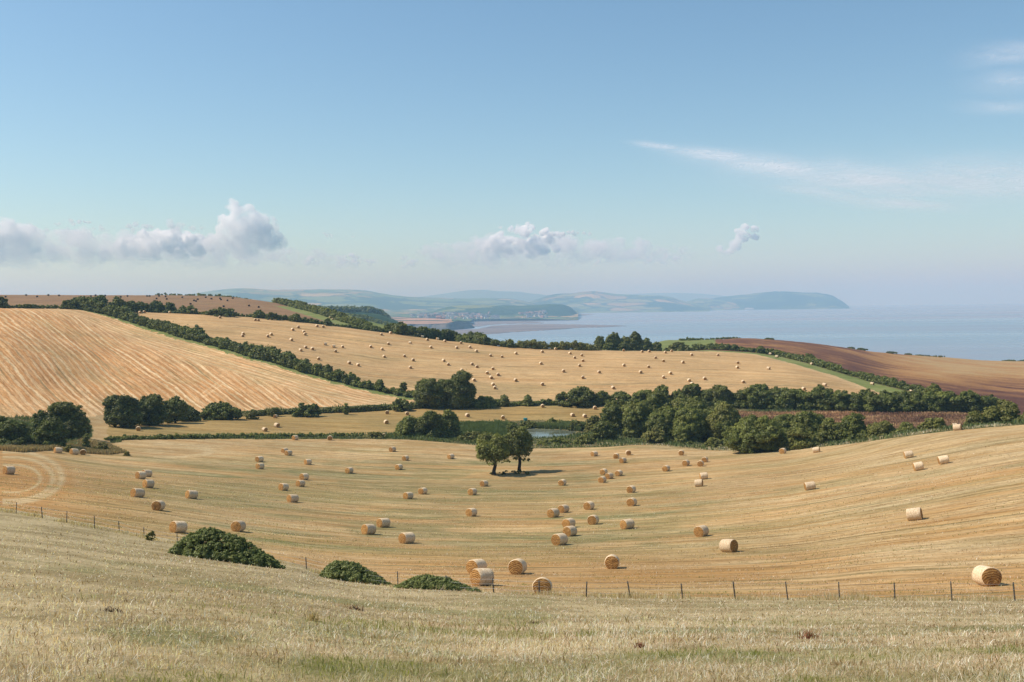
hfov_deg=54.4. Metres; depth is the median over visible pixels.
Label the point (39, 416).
tree
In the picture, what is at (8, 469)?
straw bale
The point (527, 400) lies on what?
shrub
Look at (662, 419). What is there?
tree
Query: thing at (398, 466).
straw bale
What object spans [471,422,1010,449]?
edge grass
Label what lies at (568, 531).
straw bale
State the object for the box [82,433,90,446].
shrub
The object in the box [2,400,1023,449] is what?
rank growth
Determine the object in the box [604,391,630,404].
tree
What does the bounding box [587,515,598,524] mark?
straw bale
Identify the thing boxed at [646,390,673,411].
tree
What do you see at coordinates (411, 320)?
clifftop field
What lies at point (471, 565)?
straw bale
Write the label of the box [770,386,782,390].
tree
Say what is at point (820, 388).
tree
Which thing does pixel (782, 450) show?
straw bale
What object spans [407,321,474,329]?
cliff
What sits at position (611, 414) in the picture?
tree
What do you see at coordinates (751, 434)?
tree
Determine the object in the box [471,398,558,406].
hedge
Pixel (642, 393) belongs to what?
tree
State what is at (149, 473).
straw bale
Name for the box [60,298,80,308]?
tree
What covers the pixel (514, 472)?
shrub
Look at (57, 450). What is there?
straw bale
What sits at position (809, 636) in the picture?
weed clump
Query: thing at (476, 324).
shingle beach
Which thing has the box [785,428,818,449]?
tree
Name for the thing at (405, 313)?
inland plain
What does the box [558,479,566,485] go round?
straw bale
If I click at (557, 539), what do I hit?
straw bale
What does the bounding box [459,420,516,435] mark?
reeds
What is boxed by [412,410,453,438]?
shrub
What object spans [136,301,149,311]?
tree
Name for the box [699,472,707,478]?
straw bale
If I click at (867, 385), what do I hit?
grass margin
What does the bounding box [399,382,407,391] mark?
tree
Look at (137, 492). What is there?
straw bale
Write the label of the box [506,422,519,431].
shrub
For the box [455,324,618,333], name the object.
tidal flat
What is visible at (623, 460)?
straw bale
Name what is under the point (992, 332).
sea
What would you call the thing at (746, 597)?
fence
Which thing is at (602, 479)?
straw bale
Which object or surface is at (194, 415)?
tree
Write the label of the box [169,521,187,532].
straw bale
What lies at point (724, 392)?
tree
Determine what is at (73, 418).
tree
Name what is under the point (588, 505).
straw bale
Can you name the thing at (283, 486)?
straw bale
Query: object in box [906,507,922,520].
straw bale
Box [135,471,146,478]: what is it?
straw bale
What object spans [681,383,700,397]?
tree
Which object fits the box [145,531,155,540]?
shrub
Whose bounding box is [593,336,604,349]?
tree
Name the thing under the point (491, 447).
tree
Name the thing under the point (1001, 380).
brown field
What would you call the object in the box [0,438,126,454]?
dry grass
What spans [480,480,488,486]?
straw bale
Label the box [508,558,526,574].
straw bale
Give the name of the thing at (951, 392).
tree
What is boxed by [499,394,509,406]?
shrub
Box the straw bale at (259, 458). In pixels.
[255,456,263,461]
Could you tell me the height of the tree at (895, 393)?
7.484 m
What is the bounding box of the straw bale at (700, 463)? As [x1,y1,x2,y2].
[697,460,703,466]
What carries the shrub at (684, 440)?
on the rough ground at (750, 409)
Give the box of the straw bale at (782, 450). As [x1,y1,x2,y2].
[779,448,786,453]
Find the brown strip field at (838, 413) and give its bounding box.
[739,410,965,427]
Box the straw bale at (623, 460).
[619,457,626,462]
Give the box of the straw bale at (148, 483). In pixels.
[142,479,154,487]
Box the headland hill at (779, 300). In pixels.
[713,291,848,309]
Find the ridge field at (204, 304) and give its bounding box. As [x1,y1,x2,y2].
[0,295,323,321]
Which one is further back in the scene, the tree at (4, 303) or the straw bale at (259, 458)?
the tree at (4, 303)
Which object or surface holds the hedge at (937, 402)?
on the rough ground at (750, 409)
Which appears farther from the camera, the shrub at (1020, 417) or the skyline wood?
the skyline wood
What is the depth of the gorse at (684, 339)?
731.64 m
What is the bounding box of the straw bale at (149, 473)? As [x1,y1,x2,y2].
[142,470,151,476]
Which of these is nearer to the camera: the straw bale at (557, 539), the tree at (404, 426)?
the straw bale at (557, 539)
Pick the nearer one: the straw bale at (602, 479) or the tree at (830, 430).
the straw bale at (602, 479)
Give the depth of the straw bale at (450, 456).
230.33 m
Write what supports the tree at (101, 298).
on the hillside field at (523, 367)
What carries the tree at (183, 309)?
on the rough ground at (750, 409)
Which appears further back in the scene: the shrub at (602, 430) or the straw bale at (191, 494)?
the shrub at (602, 430)
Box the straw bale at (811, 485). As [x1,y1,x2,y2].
[804,481,815,490]
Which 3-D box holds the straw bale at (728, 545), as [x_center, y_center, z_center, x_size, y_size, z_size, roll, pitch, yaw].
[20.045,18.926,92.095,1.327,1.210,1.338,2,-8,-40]
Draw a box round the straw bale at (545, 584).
[532,577,551,594]
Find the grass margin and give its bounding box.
[77,306,907,399]
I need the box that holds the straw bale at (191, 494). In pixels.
[185,490,197,498]
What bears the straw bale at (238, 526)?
on the stubble field at (372, 463)
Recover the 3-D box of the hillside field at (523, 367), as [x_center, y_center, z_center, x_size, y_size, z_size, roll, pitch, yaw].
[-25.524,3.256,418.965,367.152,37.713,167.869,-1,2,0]
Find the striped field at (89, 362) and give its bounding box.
[0,308,413,417]
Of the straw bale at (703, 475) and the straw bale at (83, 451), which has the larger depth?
the straw bale at (83, 451)
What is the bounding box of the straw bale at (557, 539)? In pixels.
[551,533,567,545]
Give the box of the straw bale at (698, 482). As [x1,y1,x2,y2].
[694,479,702,486]
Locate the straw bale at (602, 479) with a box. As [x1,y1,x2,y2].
[598,476,606,482]
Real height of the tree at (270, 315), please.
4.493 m
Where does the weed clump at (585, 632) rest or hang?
on the meadow ground at (9, 533)
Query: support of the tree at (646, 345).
on the rough ground at (750, 409)
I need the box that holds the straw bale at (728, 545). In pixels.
[719,539,737,551]
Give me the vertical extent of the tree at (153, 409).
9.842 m
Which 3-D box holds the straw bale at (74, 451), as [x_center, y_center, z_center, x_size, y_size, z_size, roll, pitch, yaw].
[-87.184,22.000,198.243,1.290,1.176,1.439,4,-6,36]
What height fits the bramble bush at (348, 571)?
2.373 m
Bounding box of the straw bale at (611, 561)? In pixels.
[604,554,619,568]
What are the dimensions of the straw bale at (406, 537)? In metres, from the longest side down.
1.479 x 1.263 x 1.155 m
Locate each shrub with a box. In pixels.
[64,444,78,451]
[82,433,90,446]
[92,442,108,449]
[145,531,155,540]
[164,302,176,312]
[245,409,259,419]
[252,309,265,317]
[266,407,279,416]
[289,313,301,321]
[323,318,332,325]
[342,403,348,414]
[362,431,386,438]
[375,379,384,386]
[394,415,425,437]
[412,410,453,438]
[442,409,462,436]
[454,431,480,441]
[472,395,496,408]
[489,470,529,474]
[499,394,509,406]
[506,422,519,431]
[519,420,537,427]
[522,394,533,405]
[536,437,574,445]
[546,417,563,423]
[567,420,585,430]
[573,434,594,444]
[584,415,600,431]
[590,421,617,441]
[640,427,673,442]
[674,435,693,444]
[702,437,724,447]
[865,420,895,437]
[893,422,917,433]
[916,417,945,430]
[963,408,988,424]
[982,399,1021,424]
[1015,412,1023,421]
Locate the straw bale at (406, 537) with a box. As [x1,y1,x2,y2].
[398,532,414,543]
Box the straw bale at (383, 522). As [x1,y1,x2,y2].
[376,518,390,526]
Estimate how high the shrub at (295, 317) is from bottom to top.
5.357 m
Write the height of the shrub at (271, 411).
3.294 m
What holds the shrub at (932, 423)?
on the rough ground at (750, 409)
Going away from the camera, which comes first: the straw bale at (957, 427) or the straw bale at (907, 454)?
the straw bale at (907, 454)
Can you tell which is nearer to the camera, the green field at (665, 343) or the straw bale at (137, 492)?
the straw bale at (137, 492)
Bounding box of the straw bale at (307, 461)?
[304,459,311,464]
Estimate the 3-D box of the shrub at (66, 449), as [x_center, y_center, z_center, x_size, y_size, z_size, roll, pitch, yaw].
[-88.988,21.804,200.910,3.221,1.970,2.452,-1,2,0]
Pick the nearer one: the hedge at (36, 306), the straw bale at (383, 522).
the straw bale at (383, 522)
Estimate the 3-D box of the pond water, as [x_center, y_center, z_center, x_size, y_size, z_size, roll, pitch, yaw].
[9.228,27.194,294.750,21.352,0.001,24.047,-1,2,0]
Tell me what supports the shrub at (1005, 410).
on the rough ground at (750, 409)
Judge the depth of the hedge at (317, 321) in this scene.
494.85 m
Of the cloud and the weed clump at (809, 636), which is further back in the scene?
the cloud
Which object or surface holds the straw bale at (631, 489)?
on the stubble field at (372, 463)
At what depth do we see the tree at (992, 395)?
326.02 m
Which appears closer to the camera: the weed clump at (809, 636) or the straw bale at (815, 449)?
the weed clump at (809, 636)
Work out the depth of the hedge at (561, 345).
475.92 m
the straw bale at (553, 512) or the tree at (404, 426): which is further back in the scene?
the tree at (404, 426)
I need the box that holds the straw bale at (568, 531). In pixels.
[563,526,576,536]
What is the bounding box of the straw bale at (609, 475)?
[605,473,613,478]
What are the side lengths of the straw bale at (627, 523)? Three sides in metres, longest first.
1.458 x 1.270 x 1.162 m
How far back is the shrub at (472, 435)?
268.32 m
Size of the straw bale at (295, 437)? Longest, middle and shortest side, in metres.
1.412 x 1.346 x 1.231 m
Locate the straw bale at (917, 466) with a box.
[913,461,923,470]
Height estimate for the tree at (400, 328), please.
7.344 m
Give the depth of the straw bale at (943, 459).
145.49 m
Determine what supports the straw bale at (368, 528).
on the stubble field at (372, 463)
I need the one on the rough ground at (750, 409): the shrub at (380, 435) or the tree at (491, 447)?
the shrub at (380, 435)
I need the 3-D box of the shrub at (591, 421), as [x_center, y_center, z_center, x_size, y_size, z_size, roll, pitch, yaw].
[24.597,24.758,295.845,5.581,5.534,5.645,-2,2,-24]
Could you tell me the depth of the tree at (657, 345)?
511.77 m
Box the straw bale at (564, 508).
[558,504,568,512]
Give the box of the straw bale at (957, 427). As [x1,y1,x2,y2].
[953,424,961,430]
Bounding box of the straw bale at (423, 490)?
[418,487,427,493]
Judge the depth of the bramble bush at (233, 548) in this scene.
67.02 m
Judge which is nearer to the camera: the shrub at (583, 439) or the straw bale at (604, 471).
the straw bale at (604, 471)
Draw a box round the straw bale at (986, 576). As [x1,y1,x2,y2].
[972,565,1001,586]
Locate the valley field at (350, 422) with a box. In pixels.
[107,406,603,436]
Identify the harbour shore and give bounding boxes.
[477,314,594,321]
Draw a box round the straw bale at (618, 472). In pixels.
[615,470,622,475]
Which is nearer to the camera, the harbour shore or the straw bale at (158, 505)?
the straw bale at (158, 505)
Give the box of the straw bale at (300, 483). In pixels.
[296,480,304,486]
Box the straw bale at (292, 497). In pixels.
[286,494,298,501]
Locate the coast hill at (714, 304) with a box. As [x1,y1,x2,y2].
[686,298,744,309]
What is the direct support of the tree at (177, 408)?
on the valley field at (350, 422)
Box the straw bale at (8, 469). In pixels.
[2,466,15,473]
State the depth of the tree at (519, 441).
209.26 m
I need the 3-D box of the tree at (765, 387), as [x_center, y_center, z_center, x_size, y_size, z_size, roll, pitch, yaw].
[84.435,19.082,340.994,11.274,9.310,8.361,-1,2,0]
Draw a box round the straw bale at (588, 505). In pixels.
[583,501,594,509]
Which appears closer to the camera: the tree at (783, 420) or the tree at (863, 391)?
the tree at (783, 420)
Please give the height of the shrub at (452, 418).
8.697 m
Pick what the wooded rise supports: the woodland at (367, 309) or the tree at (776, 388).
the woodland at (367, 309)
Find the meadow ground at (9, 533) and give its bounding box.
[0,509,1023,681]
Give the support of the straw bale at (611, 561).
on the stubble field at (372, 463)
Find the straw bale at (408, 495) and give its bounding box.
[403,492,413,498]
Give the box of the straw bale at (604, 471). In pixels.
[599,468,607,474]
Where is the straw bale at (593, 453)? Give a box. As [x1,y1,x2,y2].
[590,451,597,455]
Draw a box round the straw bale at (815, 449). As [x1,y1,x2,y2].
[812,447,819,452]
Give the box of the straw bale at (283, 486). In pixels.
[278,483,288,490]
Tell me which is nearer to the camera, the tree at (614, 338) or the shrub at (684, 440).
the shrub at (684, 440)
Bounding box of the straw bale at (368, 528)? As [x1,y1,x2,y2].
[361,524,375,533]
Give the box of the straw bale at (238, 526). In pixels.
[230,520,245,531]
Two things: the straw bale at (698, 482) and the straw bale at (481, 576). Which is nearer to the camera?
the straw bale at (481, 576)
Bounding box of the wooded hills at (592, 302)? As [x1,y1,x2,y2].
[529,291,709,312]
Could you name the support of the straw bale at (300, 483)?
on the stubble field at (372, 463)
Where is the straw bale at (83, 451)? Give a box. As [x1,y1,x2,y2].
[80,449,86,454]
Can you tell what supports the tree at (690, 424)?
on the rough ground at (750, 409)
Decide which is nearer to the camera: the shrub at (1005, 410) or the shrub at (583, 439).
the shrub at (1005, 410)
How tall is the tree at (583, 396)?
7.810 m
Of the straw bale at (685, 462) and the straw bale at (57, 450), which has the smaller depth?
the straw bale at (57, 450)
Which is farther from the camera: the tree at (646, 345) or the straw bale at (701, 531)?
the tree at (646, 345)
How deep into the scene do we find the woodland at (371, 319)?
1417.07 m
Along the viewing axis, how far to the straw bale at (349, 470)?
202.04 m
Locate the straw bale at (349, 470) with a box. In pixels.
[345,467,353,472]
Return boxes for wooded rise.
[344,312,398,322]
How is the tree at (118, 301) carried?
on the hillside field at (523, 367)
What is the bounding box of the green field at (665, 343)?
[271,302,715,350]
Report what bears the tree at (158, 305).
on the rough ground at (750, 409)
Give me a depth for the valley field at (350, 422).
302.17 m
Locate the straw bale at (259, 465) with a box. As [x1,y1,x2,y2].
[255,463,264,468]
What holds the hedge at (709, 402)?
on the rough ground at (750, 409)
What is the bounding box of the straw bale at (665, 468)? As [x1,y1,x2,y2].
[662,465,669,471]
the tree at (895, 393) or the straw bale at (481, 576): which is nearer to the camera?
the straw bale at (481, 576)
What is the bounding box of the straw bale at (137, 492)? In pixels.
[130,488,144,496]
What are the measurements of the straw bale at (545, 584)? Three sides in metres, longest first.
1.370 x 1.214 x 1.110 m
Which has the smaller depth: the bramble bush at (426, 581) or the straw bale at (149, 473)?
the bramble bush at (426, 581)
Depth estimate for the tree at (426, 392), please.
340.76 m
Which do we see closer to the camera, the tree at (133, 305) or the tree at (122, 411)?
the tree at (122, 411)
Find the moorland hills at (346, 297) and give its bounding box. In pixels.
[195,288,536,310]
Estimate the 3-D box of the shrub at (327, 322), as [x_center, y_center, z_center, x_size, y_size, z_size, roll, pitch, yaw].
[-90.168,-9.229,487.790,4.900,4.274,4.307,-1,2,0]
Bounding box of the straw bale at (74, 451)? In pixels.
[69,448,78,454]
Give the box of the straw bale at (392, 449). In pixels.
[389,447,395,451]
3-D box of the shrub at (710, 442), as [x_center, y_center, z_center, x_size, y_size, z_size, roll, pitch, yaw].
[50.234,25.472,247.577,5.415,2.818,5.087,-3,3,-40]
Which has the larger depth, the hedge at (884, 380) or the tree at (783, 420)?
the hedge at (884, 380)
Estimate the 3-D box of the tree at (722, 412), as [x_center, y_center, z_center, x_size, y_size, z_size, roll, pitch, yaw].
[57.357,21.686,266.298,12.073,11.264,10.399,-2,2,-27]
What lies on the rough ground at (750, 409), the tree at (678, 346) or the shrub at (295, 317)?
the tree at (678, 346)
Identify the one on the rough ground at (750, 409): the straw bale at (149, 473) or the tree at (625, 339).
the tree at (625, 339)
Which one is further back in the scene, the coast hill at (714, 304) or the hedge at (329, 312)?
the coast hill at (714, 304)
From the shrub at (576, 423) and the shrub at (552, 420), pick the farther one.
the shrub at (552, 420)
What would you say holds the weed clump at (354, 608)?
on the meadow ground at (9, 533)
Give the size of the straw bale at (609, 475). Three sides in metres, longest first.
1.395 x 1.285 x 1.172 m
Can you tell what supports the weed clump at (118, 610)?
on the meadow ground at (9, 533)
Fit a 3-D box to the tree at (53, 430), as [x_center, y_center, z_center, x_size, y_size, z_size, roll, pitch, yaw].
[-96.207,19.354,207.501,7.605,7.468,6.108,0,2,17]
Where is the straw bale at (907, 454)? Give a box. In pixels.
[903,451,913,458]
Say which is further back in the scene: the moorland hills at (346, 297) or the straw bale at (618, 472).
the moorland hills at (346, 297)
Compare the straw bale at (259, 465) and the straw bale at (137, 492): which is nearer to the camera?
the straw bale at (137, 492)
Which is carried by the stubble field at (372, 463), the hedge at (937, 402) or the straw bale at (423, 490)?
the straw bale at (423, 490)
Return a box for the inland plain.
[384,310,577,319]
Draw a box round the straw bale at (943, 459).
[937,455,948,464]
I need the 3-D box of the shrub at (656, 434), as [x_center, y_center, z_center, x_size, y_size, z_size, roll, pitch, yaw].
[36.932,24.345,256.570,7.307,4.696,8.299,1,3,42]
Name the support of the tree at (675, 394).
on the rough ground at (750, 409)
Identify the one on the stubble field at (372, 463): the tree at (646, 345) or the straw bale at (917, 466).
the straw bale at (917, 466)
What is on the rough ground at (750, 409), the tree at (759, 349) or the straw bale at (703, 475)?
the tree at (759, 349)
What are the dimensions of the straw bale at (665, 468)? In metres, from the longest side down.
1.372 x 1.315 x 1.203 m
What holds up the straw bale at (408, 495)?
on the stubble field at (372, 463)
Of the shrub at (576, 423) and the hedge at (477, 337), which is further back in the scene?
the hedge at (477, 337)
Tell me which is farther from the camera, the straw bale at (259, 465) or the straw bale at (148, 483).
the straw bale at (259, 465)
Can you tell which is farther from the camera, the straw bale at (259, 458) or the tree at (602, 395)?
the tree at (602, 395)
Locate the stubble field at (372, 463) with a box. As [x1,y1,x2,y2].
[0,425,1023,598]
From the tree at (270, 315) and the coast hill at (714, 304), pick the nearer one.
the tree at (270, 315)
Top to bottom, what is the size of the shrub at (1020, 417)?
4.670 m
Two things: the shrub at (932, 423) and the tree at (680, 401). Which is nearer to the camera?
the shrub at (932, 423)
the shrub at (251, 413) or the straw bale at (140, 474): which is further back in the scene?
the shrub at (251, 413)
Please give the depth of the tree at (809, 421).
240.09 m
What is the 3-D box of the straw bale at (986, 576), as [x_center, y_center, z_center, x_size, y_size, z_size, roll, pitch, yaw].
[29.410,14.553,61.683,1.315,1.203,1.445,-3,-7,0]
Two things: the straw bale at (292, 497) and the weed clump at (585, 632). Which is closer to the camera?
the weed clump at (585, 632)
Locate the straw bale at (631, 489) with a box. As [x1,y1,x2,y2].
[626,485,635,492]
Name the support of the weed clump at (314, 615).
on the meadow ground at (9, 533)
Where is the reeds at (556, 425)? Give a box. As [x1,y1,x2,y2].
[536,420,585,430]
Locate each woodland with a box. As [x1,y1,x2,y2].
[321,305,390,317]
[346,312,389,324]
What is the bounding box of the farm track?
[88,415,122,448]
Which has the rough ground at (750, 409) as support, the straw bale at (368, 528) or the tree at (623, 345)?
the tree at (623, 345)
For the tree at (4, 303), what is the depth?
450.99 m
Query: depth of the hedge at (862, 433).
221.42 m
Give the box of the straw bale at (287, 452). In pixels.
[284,450,291,454]
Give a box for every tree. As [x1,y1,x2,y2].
[0,296,10,307]
[0,415,32,444]
[29,409,52,433]
[32,416,68,446]
[46,401,91,438]
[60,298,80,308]
[92,295,107,303]
[102,394,142,427]
[104,296,129,308]
[127,300,139,311]
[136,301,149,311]
[137,393,168,425]
[149,300,165,311]
[162,395,189,422]
[176,305,197,313]
[183,405,201,421]
[199,401,242,420]
[207,307,237,316]
[265,312,280,319]
[291,402,321,416]
[391,398,412,411]
[393,321,408,334]
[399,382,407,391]
[412,378,447,408]
[441,369,476,408]
[474,431,509,474]
[502,425,533,470]
[554,386,601,406]
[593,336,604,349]
[595,390,611,405]
[599,402,624,434]
[602,342,615,350]
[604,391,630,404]
[605,332,620,350]
[616,341,628,350]
[620,336,629,349]
[621,397,653,437]
[628,331,642,350]
[630,389,651,401]
[639,338,653,350]
[645,406,676,440]
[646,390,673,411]
[652,341,661,350]
[653,384,672,399]
[663,341,694,350]
[667,406,708,442]
[669,389,683,399]
[669,394,706,409]
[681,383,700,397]
[700,388,712,406]
[705,402,742,438]
[706,401,742,417]
[711,384,733,402]
[721,413,786,453]
[732,389,748,407]
[746,383,769,399]
[756,346,764,353]
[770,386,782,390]
[773,413,794,429]
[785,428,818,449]
[789,411,825,432]
[809,384,834,407]
[817,417,846,442]
[837,412,866,440]
[858,388,876,407]
[876,390,902,409]
[908,389,928,411]
[924,382,940,392]
[935,390,962,411]
[959,389,979,410]
[985,394,999,402]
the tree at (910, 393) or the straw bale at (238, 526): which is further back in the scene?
the tree at (910, 393)
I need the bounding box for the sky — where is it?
[0,0,1023,305]
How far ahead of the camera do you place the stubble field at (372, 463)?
128.38 m
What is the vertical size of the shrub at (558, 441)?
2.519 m
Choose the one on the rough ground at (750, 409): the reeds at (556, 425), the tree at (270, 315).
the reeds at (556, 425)
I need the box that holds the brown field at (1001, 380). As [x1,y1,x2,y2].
[715,338,1023,413]
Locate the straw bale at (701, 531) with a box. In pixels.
[693,525,708,536]
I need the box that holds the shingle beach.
[471,322,540,326]
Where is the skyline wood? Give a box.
[155,292,247,298]
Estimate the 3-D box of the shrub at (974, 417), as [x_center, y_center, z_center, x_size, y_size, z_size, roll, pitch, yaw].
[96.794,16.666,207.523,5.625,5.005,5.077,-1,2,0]
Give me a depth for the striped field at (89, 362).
357.07 m
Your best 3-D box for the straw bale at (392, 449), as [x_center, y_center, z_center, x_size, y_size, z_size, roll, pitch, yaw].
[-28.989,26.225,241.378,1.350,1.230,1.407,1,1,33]
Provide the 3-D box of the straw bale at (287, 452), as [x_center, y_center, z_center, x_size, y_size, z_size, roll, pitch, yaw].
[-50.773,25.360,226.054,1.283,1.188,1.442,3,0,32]
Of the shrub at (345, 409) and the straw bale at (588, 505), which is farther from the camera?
the shrub at (345, 409)
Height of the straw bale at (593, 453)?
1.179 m
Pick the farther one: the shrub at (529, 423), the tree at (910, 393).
the tree at (910, 393)
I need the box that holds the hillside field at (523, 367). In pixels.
[134,312,878,401]
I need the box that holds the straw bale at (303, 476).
[299,473,308,479]
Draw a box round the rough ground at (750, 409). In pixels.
[9,311,1023,450]
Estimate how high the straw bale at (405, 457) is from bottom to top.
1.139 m
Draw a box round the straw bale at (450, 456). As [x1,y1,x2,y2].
[447,454,454,458]
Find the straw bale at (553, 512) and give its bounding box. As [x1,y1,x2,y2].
[547,508,559,517]
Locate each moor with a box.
[423,290,547,301]
[628,293,725,300]
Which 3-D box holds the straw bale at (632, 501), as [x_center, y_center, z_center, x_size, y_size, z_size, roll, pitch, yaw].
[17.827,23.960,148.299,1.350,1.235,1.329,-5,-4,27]
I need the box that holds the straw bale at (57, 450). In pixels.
[53,447,62,452]
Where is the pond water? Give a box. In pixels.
[527,428,576,437]
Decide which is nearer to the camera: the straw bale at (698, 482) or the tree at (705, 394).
the straw bale at (698, 482)
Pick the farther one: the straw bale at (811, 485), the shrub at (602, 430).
the shrub at (602, 430)
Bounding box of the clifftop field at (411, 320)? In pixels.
[392,317,453,323]
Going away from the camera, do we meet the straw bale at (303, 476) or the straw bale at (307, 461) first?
the straw bale at (303, 476)
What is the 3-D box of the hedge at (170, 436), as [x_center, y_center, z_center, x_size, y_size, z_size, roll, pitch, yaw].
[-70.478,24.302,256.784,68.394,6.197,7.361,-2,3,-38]
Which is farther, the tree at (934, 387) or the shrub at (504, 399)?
the tree at (934, 387)
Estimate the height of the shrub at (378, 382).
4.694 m
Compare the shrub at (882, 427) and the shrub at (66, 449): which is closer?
the shrub at (66, 449)
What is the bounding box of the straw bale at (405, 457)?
[402,455,408,460]
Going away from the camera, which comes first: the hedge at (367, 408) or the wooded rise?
the hedge at (367, 408)
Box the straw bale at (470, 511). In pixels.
[465,508,476,515]
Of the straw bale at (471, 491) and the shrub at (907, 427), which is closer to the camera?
the straw bale at (471, 491)
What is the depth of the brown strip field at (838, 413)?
310.12 m
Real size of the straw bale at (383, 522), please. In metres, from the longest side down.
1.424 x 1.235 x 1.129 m
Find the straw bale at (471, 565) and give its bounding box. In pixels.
[466,559,486,572]
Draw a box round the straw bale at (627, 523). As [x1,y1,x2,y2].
[620,519,634,528]
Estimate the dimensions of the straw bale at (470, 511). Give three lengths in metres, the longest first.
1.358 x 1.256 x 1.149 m
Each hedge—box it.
[1,304,63,308]
[76,296,413,396]
[104,432,361,439]
[141,307,390,332]
[245,403,418,415]
[271,297,380,328]
[385,322,513,347]
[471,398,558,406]
[505,339,599,350]
[601,396,746,408]
[621,405,734,441]
[691,343,941,392]
[740,386,855,410]
[781,421,912,445]
[849,389,997,412]
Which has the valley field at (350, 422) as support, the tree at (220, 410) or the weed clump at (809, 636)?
the tree at (220, 410)
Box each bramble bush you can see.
[167,527,285,568]
[319,560,393,585]
[392,573,481,591]
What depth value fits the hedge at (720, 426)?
269.88 m
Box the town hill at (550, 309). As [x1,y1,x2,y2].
[428,304,576,320]
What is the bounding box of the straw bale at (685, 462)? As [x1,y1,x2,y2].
[682,460,689,465]
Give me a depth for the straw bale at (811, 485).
143.30 m
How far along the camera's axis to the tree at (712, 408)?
286.98 m
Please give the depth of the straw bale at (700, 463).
203.96 m
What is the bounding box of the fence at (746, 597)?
[0,507,1023,600]
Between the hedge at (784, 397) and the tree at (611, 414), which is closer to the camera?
the tree at (611, 414)
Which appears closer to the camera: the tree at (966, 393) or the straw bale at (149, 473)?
the straw bale at (149, 473)
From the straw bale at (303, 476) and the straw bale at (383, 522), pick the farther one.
the straw bale at (303, 476)
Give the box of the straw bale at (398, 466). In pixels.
[395,464,402,469]
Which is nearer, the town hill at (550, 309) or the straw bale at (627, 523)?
the straw bale at (627, 523)
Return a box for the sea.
[440,303,1023,360]
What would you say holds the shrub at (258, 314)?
on the rough ground at (750, 409)
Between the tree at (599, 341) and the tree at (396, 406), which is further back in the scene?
the tree at (599, 341)
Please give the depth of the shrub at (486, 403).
344.07 m
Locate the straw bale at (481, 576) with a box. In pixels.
[470,568,493,585]
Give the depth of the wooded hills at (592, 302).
11573.64 m
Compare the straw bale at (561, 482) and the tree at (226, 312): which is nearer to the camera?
the straw bale at (561, 482)
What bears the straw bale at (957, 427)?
on the stubble field at (372, 463)
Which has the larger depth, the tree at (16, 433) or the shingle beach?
the shingle beach
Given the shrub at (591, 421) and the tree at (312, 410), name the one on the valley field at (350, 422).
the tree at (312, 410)
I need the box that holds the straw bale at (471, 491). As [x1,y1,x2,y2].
[467,488,476,494]
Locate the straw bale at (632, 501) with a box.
[626,497,636,505]
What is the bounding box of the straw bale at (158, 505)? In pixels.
[151,500,165,510]
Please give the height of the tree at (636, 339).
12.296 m
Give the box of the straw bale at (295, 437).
[292,435,298,439]
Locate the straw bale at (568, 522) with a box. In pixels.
[562,518,575,526]
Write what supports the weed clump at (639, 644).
on the meadow ground at (9, 533)
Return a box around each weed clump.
[100,603,122,612]
[297,610,328,620]
[346,604,363,610]
[563,626,605,636]
[630,641,649,647]
[795,627,822,638]
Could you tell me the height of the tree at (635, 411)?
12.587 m
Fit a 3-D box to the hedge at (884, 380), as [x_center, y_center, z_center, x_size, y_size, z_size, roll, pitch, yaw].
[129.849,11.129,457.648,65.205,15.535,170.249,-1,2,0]
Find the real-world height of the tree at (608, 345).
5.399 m
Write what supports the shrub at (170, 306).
on the rough ground at (750, 409)

